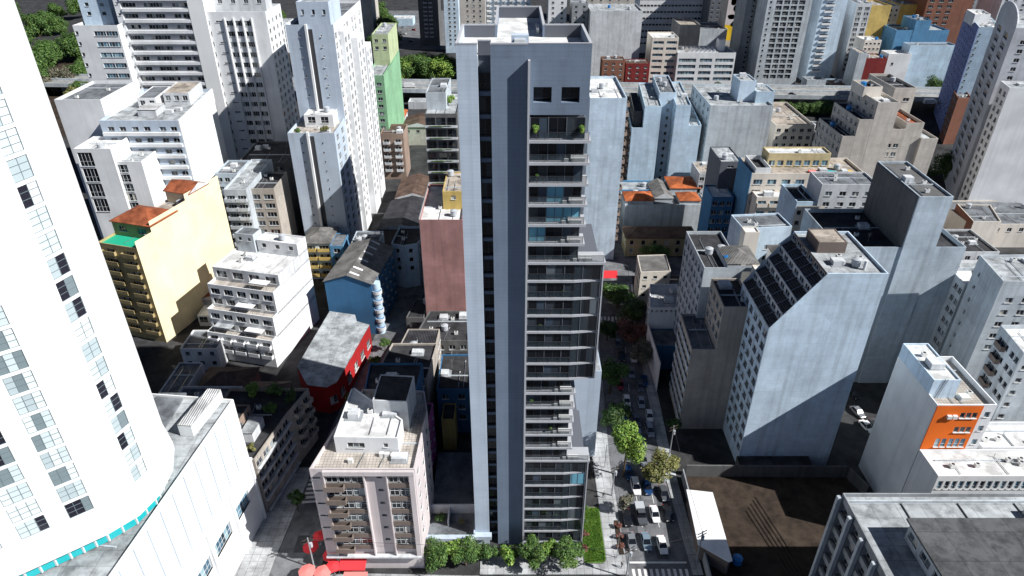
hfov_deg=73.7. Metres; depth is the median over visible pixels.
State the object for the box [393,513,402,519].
window
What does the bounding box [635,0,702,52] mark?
white banded slab
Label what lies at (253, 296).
window
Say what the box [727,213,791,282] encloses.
white cube block
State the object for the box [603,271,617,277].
bus lane mark
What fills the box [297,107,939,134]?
expressway verge
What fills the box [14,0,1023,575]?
ground
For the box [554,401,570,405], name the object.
balcony sofa
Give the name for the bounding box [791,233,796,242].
window
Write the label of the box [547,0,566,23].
pale far tower
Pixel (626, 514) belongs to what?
car
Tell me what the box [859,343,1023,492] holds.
orange front block
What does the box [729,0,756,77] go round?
grey dotted tower
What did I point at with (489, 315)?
window
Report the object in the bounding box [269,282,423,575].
side street
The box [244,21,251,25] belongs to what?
window
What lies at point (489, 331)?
window
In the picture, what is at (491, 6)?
white balcony tower
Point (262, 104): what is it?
window
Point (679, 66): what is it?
window
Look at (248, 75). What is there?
window
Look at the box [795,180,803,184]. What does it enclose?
window
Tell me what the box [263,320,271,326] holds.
window
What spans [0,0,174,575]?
curved tower
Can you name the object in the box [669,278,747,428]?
notched block
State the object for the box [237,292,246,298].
window
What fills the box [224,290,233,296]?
window
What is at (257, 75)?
window
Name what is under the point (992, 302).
grey slab block
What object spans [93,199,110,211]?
window
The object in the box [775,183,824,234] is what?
dark roof block
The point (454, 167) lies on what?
window
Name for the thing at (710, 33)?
grey plain block
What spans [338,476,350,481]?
window
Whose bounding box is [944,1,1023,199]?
beige grid tower
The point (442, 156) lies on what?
window
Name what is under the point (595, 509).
lawn
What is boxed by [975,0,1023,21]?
distant block
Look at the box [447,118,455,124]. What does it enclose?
window
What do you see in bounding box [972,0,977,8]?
distant block
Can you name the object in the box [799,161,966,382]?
weathered block
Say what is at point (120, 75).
window
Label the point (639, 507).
pickup truck
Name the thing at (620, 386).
car
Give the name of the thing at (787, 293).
window
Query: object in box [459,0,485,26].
cream balcony tower
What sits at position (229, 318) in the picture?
window
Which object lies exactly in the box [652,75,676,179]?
light well block
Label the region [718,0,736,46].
painted tower
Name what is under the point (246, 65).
window
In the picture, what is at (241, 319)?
window
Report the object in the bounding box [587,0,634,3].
distant block
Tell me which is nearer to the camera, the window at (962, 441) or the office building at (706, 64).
the window at (962, 441)
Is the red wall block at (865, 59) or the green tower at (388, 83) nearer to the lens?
the green tower at (388, 83)
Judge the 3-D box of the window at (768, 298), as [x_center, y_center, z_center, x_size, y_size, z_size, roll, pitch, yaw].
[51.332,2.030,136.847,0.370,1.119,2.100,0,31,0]
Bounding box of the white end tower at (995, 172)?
[958,81,1023,202]
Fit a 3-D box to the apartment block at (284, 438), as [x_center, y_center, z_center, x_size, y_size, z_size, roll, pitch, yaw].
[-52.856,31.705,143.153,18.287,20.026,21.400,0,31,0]
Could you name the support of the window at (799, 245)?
in the stepped block at (812, 297)
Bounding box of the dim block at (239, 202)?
[223,159,273,246]
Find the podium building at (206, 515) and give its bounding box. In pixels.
[35,389,266,575]
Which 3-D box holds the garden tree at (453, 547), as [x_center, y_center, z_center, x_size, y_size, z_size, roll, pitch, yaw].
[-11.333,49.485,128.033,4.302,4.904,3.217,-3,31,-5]
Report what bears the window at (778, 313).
in the stepped block at (812, 297)
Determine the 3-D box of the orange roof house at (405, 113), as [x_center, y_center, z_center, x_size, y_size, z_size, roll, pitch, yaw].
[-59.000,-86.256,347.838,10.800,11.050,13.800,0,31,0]
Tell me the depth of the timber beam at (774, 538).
133.40 m
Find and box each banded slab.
[113,0,237,159]
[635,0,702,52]
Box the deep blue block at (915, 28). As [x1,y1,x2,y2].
[878,14,949,53]
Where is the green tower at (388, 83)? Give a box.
[371,22,404,132]
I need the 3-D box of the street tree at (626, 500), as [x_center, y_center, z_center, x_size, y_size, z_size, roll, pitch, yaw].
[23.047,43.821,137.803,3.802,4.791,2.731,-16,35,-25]
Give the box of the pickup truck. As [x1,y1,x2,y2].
[634,501,647,524]
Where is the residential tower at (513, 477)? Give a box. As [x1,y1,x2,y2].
[426,6,605,547]
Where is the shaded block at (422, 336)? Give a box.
[401,324,441,369]
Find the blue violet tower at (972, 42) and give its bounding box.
[933,9,995,130]
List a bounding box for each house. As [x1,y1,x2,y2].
[159,362,205,392]
[179,386,242,397]
[180,330,228,369]
[198,367,260,387]
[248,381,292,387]
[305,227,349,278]
[365,363,436,472]
[380,124,410,178]
[403,113,426,144]
[404,109,407,118]
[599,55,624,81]
[617,176,663,217]
[618,176,701,231]
[621,226,693,255]
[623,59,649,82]
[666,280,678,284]
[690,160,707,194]
[698,185,733,238]
[801,76,826,84]
[824,77,848,85]
[945,229,999,260]
[959,261,976,267]
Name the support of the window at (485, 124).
in the residential tower at (513, 477)
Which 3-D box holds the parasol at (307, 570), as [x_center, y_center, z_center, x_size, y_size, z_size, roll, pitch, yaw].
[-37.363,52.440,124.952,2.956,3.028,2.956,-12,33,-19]
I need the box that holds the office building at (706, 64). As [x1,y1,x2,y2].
[674,38,735,83]
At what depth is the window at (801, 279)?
131.32 m
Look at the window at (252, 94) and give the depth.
255.42 m
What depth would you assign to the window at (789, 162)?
205.21 m
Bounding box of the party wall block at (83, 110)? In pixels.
[54,81,138,238]
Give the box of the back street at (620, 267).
[604,257,681,275]
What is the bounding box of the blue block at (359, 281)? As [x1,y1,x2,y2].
[322,238,397,333]
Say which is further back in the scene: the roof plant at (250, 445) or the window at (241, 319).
the window at (241, 319)
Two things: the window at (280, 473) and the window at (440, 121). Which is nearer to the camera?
the window at (280, 473)
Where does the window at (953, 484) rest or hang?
in the orange front block at (934, 429)
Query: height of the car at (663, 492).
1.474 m
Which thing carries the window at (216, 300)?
in the terraced block at (262, 309)
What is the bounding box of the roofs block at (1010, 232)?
[943,200,1023,246]
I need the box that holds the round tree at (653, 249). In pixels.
[639,242,670,258]
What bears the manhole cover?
on the ground at (160, 360)
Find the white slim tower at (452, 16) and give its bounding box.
[444,0,459,52]
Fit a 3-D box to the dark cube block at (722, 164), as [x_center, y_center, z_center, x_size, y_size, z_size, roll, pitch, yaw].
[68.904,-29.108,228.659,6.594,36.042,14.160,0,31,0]
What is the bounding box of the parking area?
[372,11,445,48]
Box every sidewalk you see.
[234,467,309,575]
[329,573,473,575]
[480,339,627,574]
[640,358,702,575]
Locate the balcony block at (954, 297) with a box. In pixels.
[929,267,973,354]
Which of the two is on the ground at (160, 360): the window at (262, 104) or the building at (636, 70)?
the building at (636, 70)
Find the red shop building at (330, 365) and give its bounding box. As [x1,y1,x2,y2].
[297,311,372,412]
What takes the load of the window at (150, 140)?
in the banded block at (176, 126)
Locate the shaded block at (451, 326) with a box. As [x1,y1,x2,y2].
[419,311,467,355]
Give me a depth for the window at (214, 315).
179.71 m
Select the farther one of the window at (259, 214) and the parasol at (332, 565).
the window at (259, 214)
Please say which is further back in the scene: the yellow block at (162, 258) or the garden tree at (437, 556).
the yellow block at (162, 258)
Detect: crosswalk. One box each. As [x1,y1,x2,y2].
[302,479,315,502]
[600,285,632,322]
[632,569,688,575]
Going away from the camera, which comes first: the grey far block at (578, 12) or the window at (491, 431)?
the window at (491, 431)
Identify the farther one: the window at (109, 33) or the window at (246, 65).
the window at (246, 65)
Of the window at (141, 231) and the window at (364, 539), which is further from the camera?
the window at (141, 231)
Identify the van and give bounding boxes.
[404,82,414,87]
[923,98,936,103]
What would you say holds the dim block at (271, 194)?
on the ground at (160, 360)
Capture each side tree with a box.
[287,489,305,511]
[368,355,380,362]
[379,338,390,350]
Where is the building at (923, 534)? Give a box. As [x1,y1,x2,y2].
[809,493,1023,575]
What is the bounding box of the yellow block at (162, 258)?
[99,176,233,341]
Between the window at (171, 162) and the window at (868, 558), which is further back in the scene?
the window at (171, 162)
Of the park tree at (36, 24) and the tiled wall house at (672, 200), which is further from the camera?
the park tree at (36, 24)
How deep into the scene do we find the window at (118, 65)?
246.06 m
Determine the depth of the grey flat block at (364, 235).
212.90 m
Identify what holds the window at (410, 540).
in the corner block at (371, 471)
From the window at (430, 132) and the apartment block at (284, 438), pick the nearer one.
the apartment block at (284, 438)
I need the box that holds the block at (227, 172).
[215,160,249,248]
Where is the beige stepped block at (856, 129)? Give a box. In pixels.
[813,80,900,177]
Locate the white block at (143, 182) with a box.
[116,150,166,207]
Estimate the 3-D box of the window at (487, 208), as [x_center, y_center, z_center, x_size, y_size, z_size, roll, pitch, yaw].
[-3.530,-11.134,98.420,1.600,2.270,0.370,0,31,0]
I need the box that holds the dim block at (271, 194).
[251,172,297,235]
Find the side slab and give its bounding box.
[72,0,139,91]
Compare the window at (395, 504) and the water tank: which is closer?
the window at (395, 504)
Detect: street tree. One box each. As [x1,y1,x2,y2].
[599,320,619,340]
[600,355,630,393]
[600,400,632,432]
[602,283,637,307]
[611,419,648,476]
[615,298,645,324]
[616,493,632,510]
[617,316,646,344]
[630,336,652,365]
[640,447,680,483]
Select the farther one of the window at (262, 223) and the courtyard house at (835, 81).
the courtyard house at (835, 81)
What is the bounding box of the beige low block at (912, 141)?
[883,109,937,174]
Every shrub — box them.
[434,512,445,521]
[613,522,621,527]
[616,542,624,547]
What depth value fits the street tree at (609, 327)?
187.58 m
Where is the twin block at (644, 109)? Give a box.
[621,83,661,179]
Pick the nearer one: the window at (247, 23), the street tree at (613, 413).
the street tree at (613, 413)
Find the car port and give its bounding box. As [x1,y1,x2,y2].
[197,306,211,325]
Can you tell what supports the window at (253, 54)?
in the grid block at (250, 47)
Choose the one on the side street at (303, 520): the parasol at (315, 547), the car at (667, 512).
the parasol at (315, 547)
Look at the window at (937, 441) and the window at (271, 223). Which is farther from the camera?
the window at (271, 223)
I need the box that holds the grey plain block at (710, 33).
[698,22,727,45]
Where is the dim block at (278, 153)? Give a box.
[240,141,302,232]
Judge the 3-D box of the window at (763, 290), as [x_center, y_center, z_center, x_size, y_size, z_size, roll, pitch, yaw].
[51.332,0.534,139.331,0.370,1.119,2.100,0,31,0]
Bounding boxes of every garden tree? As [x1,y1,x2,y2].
[424,535,448,572]
[444,538,460,560]
[450,534,481,565]
[477,541,499,561]
[499,544,514,565]
[509,544,523,558]
[517,533,545,568]
[542,538,558,559]
[552,535,583,569]
[576,541,584,557]
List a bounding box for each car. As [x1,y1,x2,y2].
[614,338,621,347]
[617,379,623,389]
[618,351,624,361]
[621,509,632,526]
[623,394,630,406]
[625,465,632,480]
[625,531,636,550]
[628,367,634,377]
[630,352,637,362]
[630,476,640,494]
[631,413,640,426]
[636,380,643,391]
[637,396,645,407]
[640,375,648,385]
[640,453,647,466]
[640,531,651,550]
[642,479,652,494]
[644,421,654,436]
[645,409,653,421]
[649,505,660,522]
[656,535,667,553]
[658,485,669,501]
[662,504,673,521]
[849,388,859,399]
[849,405,865,418]
[858,419,871,432]
[869,418,874,424]
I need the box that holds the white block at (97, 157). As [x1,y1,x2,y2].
[74,136,131,237]
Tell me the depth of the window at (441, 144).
193.70 m
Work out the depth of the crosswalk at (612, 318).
200.32 m
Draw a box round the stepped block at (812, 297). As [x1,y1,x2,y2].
[723,229,888,464]
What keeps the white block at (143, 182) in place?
on the ground at (160, 360)
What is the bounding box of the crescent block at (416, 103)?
[408,98,426,108]
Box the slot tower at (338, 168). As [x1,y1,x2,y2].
[285,0,385,243]
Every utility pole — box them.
[302,536,314,565]
[610,466,618,495]
[625,546,634,575]
[669,425,677,453]
[696,530,706,561]
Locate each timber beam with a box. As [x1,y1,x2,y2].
[746,510,787,572]
[749,507,791,572]
[751,503,795,571]
[754,501,799,571]
[756,497,804,572]
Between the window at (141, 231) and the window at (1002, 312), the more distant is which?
the window at (141, 231)
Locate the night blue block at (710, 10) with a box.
[701,0,721,21]
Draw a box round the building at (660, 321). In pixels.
[645,284,677,390]
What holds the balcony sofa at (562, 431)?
on the residential tower at (513, 477)
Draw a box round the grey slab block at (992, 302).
[939,254,1023,380]
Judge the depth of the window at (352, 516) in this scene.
120.39 m
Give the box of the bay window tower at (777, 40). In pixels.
[745,0,812,84]
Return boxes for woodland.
[15,0,88,87]
[281,1,455,78]
[775,100,833,114]
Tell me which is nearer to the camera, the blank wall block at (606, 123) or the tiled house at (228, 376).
the tiled house at (228, 376)
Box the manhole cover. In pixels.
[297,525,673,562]
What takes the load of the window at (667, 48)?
in the beige slim block at (661, 52)
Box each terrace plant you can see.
[320,125,328,130]
[447,94,454,103]
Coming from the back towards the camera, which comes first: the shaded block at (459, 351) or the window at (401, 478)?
the shaded block at (459, 351)
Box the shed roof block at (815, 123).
[810,121,817,146]
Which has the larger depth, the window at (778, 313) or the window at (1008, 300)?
the window at (1008, 300)
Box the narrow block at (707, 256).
[673,231,759,338]
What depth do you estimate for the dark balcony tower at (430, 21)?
516.21 m
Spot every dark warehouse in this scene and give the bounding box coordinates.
[377,196,423,245]
[394,173,428,198]
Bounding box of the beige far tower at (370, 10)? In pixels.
[360,0,378,38]
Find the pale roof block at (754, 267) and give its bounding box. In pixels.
[750,265,758,273]
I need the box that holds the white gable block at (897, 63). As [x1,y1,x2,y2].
[880,50,911,80]
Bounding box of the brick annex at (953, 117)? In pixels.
[939,91,969,143]
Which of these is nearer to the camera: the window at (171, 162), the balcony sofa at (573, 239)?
the balcony sofa at (573, 239)
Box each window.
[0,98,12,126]
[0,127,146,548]
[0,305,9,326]
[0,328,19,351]
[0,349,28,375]
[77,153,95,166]
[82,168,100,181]
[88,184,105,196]
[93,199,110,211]
[94,31,105,35]
[97,42,109,46]
[100,53,111,57]
[103,63,115,67]
[104,248,114,251]
[105,31,117,35]
[107,74,118,77]
[107,258,117,261]
[109,42,120,46]
[111,268,121,271]
[112,53,124,57]
[114,278,124,281]
[115,63,126,67]
[117,287,127,291]
[118,74,129,77]
[118,165,128,172]
[119,226,127,231]
[121,175,131,182]
[121,297,130,300]
[123,251,134,255]
[124,184,134,191]
[124,306,134,310]
[127,193,136,200]
[127,261,137,265]
[127,315,137,319]
[130,203,138,207]
[130,271,140,275]
[130,324,140,328]
[133,281,143,285]
[135,138,142,142]
[137,291,146,294]
[138,229,146,234]
[139,300,149,304]
[142,309,152,313]
[146,319,156,322]
[147,138,153,142]
[163,138,169,142]
[166,149,172,153]
[169,160,175,164]
[173,138,180,142]
[176,149,182,153]
[198,558,212,575]
[211,288,219,294]
[211,313,219,318]
[213,298,222,304]
[215,524,231,556]
[216,270,226,277]
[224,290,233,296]
[224,315,232,320]
[226,21,233,25]
[226,300,234,305]
[228,31,235,36]
[230,42,237,46]
[232,52,239,57]
[232,272,243,279]
[235,21,242,25]
[235,63,241,67]
[236,316,245,322]
[236,492,249,519]
[237,31,244,36]
[237,73,243,77]
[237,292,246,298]
[239,42,246,46]
[239,326,248,332]
[241,52,248,57]
[241,92,247,96]
[243,63,250,67]
[243,102,249,106]
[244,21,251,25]
[244,111,251,115]
[245,73,252,77]
[246,31,253,36]
[248,42,254,46]
[248,130,254,134]
[249,92,255,96]
[249,275,258,280]
[249,318,258,324]
[250,52,257,57]
[250,293,259,300]
[251,102,257,106]
[252,63,258,67]
[252,303,261,309]
[253,111,259,115]
[253,195,260,199]
[254,73,260,77]
[255,204,262,208]
[256,212,263,216]
[256,456,262,466]
[257,130,263,134]
[258,92,264,96]
[258,221,265,225]
[259,467,265,477]
[260,102,266,106]
[261,111,267,115]
[262,477,268,488]
[263,295,272,301]
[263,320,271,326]
[263,447,268,456]
[264,195,273,199]
[265,130,271,134]
[265,277,276,284]
[265,305,274,311]
[265,330,274,336]
[265,487,270,498]
[266,204,275,208]
[266,457,271,467]
[267,212,276,216]
[269,221,278,225]
[269,468,274,478]
[270,437,275,447]
[271,477,277,487]
[273,448,277,456]
[275,457,280,468]
[277,428,281,436]
[278,468,282,478]
[307,117,315,122]
[320,117,328,122]
[325,476,337,481]
[330,394,338,404]
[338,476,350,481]
[340,385,345,397]
[341,488,352,494]
[344,501,354,507]
[346,513,356,519]
[347,372,352,384]
[347,443,364,448]
[348,526,358,531]
[350,537,360,543]
[351,476,362,481]
[353,488,364,494]
[354,361,358,372]
[355,501,367,507]
[357,513,368,519]
[359,526,370,531]
[360,350,364,361]
[361,537,372,543]
[388,476,397,481]
[390,488,399,494]
[391,501,400,507]
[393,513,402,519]
[395,526,403,531]
[396,537,405,543]
[399,476,408,481]
[400,488,409,494]
[402,501,411,507]
[403,513,412,519]
[405,526,413,531]
[406,537,415,543]
[426,118,434,124]
[427,129,435,136]
[428,141,436,148]
[429,153,436,159]
[429,164,437,170]
[430,175,438,181]
[437,118,445,124]
[437,129,445,136]
[438,141,446,148]
[439,153,447,159]
[439,164,447,170]
[440,175,445,181]
[442,394,448,399]
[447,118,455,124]
[448,129,456,136]
[448,141,456,148]
[449,153,457,159]
[450,164,457,170]
[458,394,465,399]
[459,405,465,409]
[459,415,465,419]
[460,345,466,349]
[479,73,490,90]
[479,96,490,113]
[480,119,491,135]
[481,141,491,157]
[481,162,491,178]
[482,183,492,198]
[482,203,492,217]
[483,222,492,236]
[483,241,493,255]
[483,259,493,272]
[484,277,493,290]
[484,294,493,306]
[485,311,494,323]
[485,327,494,338]
[485,343,494,354]
[486,358,494,369]
[486,373,495,383]
[487,387,495,397]
[487,401,495,411]
[487,415,495,424]
[488,428,495,437]
[488,441,496,450]
[488,454,496,462]
[488,466,496,474]
[489,478,496,486]
[489,490,496,498]
[489,501,497,509]
[490,512,497,520]
[490,523,497,530]
[533,87,550,100]
[561,87,578,100]
[640,5,701,43]
[653,41,663,43]
[653,47,662,49]
[666,47,675,49]
[667,41,676,43]
[676,77,693,80]
[677,71,694,73]
[678,65,694,67]
[679,59,695,61]
[697,77,709,80]
[698,71,709,73]
[699,65,710,67]
[700,59,711,61]
[712,77,730,80]
[713,71,731,73]
[714,65,732,67]
[715,59,733,61]
[753,180,761,184]
[759,340,763,350]
[761,286,765,295]
[765,294,770,302]
[767,180,775,184]
[769,160,774,165]
[769,267,774,275]
[770,301,775,310]
[774,273,779,282]
[774,309,780,318]
[777,160,783,165]
[778,247,783,255]
[779,280,784,289]
[781,180,789,184]
[782,253,787,262]
[783,288,789,297]
[786,160,792,165]
[787,260,793,269]
[789,296,794,305]
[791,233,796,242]
[792,267,798,276]
[794,160,801,165]
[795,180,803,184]
[796,240,801,249]
[798,274,803,284]
[801,247,807,255]
[803,160,809,165]
[803,282,809,292]
[806,253,812,263]
[812,160,818,165]
[812,261,818,270]
[818,269,824,278]
[821,160,827,165]
[836,202,842,206]
[837,522,842,531]
[842,508,848,518]
[842,558,847,568]
[847,544,853,555]
[849,202,855,206]
[851,192,858,196]
[852,529,860,540]
[858,566,865,575]
[865,551,871,562]
[907,532,917,549]
[918,551,930,569]
[933,439,939,447]
[935,481,942,489]
[939,34,980,97]
[939,439,946,447]
[942,481,949,489]
[946,439,953,447]
[950,481,956,489]
[952,427,958,432]
[952,439,959,447]
[957,481,963,489]
[958,439,965,447]
[964,481,970,489]
[971,481,977,489]
[977,426,983,431]
[978,481,984,489]
[983,345,991,349]
[983,412,989,417]
[985,481,991,489]
[988,334,996,338]
[992,481,999,489]
[994,322,1001,326]
[999,310,1007,315]
[999,481,1006,489]
[1004,298,1012,303]
[1006,481,1013,489]
[1013,481,1020,489]
[1015,310,1023,315]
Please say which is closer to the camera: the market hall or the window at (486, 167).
the window at (486, 167)
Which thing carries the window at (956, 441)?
in the orange front block at (934, 429)
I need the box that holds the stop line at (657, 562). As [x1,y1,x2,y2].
[629,562,686,562]
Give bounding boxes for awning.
[338,558,366,573]
[343,572,367,575]
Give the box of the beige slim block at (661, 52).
[645,32,678,82]
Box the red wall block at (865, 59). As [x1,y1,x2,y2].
[842,35,886,85]
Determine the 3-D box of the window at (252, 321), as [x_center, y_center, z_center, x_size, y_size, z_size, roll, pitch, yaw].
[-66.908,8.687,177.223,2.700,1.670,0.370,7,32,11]
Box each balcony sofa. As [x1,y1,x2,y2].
[552,441,567,446]
[553,415,569,419]
[553,428,568,433]
[554,386,571,391]
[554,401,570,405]
[561,217,580,223]
[561,237,579,242]
[562,197,582,203]
[562,454,578,459]
[564,155,584,161]
[573,256,591,261]
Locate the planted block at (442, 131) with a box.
[425,78,460,183]
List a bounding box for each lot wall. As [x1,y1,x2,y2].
[681,469,711,575]
[685,465,846,477]
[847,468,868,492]
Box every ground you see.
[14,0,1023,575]
[45,53,291,136]
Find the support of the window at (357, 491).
in the corner block at (371, 471)
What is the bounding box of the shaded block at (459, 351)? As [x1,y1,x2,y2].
[451,350,467,353]
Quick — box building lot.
[686,476,855,575]
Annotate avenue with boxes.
[599,96,692,575]
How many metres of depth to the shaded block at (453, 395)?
155.03 m
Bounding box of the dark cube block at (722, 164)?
[697,147,738,230]
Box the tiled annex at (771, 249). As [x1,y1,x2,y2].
[765,245,779,258]
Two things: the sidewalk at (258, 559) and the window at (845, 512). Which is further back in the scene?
the sidewalk at (258, 559)
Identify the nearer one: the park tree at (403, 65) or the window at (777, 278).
the window at (777, 278)
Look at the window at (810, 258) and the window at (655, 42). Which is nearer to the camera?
the window at (810, 258)
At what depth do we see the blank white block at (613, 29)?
411.11 m
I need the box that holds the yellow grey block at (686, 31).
[671,18,700,45]
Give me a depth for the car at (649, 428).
158.19 m
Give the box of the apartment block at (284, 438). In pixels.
[223,388,318,512]
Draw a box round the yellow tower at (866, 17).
[831,0,891,77]
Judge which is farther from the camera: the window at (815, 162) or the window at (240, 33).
the window at (240, 33)
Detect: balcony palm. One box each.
[532,125,538,138]
[579,125,584,138]
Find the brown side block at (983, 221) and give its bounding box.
[954,203,1000,244]
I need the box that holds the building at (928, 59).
[901,42,954,86]
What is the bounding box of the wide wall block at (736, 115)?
[690,72,774,161]
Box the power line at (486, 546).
[308,539,628,548]
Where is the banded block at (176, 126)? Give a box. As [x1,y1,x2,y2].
[99,82,227,185]
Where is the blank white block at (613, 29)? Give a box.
[587,4,642,75]
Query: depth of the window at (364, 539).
123.61 m
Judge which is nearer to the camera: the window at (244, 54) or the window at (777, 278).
the window at (777, 278)
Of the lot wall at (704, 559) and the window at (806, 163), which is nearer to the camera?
the lot wall at (704, 559)
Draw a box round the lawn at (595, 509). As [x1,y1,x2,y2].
[582,507,605,562]
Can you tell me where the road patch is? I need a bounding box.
[293,407,668,558]
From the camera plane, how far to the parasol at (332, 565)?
125.21 m
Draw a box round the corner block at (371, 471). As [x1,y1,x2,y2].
[309,374,434,567]
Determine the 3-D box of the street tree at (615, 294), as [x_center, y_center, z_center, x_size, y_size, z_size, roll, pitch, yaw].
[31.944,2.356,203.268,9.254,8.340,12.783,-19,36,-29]
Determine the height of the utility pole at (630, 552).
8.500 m
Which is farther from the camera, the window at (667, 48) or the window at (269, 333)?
the window at (667, 48)
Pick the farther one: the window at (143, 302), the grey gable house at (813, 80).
the grey gable house at (813, 80)
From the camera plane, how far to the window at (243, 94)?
255.42 m
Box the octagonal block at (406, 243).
[391,226,423,287]
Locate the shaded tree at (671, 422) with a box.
[665,417,681,437]
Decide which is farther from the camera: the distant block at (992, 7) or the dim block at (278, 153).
the distant block at (992, 7)
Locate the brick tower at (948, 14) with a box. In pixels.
[905,0,973,43]
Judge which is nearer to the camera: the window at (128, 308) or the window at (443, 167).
the window at (128, 308)
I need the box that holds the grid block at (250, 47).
[206,0,298,159]
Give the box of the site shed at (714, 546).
[686,489,732,573]
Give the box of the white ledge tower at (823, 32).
[797,0,847,79]
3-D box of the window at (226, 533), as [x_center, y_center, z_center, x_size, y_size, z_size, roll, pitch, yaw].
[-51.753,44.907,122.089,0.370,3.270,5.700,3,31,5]
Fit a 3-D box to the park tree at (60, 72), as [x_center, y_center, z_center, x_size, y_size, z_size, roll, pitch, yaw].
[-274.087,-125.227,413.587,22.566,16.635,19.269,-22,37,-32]
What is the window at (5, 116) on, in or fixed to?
in the curved tower at (87, 448)
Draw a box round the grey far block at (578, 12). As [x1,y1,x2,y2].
[569,0,588,29]
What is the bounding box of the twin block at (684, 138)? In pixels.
[664,82,701,175]
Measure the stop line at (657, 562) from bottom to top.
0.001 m
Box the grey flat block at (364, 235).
[352,231,384,242]
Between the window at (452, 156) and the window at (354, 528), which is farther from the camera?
the window at (452, 156)
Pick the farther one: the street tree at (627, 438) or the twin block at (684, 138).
the twin block at (684, 138)
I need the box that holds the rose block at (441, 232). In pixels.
[419,169,465,315]
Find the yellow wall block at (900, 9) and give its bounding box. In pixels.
[884,0,917,23]
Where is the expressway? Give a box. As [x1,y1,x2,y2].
[43,74,940,105]
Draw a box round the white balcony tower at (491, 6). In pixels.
[486,0,530,23]
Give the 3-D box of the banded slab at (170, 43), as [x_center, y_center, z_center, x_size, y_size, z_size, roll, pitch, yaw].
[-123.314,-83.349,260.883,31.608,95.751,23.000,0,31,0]
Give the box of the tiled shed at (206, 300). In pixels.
[202,293,211,305]
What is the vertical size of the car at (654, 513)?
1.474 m
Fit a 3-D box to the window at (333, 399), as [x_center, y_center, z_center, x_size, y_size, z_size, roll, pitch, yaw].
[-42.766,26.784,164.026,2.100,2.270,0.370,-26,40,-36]
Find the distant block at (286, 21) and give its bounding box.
[282,18,292,52]
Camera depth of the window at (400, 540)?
123.61 m
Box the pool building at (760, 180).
[726,144,862,239]
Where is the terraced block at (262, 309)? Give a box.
[207,227,319,366]
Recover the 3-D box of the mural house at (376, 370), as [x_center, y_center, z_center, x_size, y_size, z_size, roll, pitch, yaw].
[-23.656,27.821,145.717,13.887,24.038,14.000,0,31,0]
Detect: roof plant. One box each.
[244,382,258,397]
[246,442,255,450]
[262,401,276,413]
[264,382,283,396]
[284,387,295,403]
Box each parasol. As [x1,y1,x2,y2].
[298,564,314,575]
[303,541,318,556]
[313,530,323,545]
[314,564,330,575]
[323,551,333,561]
[326,559,339,575]
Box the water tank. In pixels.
[732,553,742,567]
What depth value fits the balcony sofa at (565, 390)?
112.28 m
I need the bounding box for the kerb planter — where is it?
[614,520,623,553]
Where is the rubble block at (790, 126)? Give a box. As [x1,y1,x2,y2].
[766,102,814,146]
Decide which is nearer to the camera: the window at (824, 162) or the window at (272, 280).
the window at (272, 280)
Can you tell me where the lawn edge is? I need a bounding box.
[582,509,605,563]
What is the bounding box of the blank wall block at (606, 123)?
[580,73,629,259]
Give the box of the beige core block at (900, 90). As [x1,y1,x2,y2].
[868,74,916,112]
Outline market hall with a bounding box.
[394,15,414,25]
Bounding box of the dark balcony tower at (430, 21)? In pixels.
[418,0,441,45]
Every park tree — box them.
[16,3,24,21]
[21,12,53,36]
[41,66,74,91]
[55,32,70,54]
[63,85,79,94]
[366,36,372,47]
[375,16,388,27]
[400,58,415,78]
[411,53,438,78]
[425,52,455,78]
[925,75,942,86]
[927,149,954,179]
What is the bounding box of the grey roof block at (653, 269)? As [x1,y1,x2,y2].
[634,254,670,305]
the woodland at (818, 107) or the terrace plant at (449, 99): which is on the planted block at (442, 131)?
the terrace plant at (449, 99)
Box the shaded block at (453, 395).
[437,354,470,449]
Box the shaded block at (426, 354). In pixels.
[381,343,438,420]
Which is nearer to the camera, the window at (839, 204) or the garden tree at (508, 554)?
the garden tree at (508, 554)
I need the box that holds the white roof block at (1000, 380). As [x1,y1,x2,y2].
[976,325,1023,421]
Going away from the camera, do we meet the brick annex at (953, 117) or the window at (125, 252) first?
the window at (125, 252)
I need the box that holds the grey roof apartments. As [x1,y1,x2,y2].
[806,171,871,208]
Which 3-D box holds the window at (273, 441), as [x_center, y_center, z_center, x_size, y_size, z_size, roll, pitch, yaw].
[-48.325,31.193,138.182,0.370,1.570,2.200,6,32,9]
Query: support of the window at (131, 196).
in the white block at (143, 182)
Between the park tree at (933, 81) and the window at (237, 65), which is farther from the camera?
the park tree at (933, 81)
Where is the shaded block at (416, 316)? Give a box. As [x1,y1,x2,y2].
[406,298,425,329]

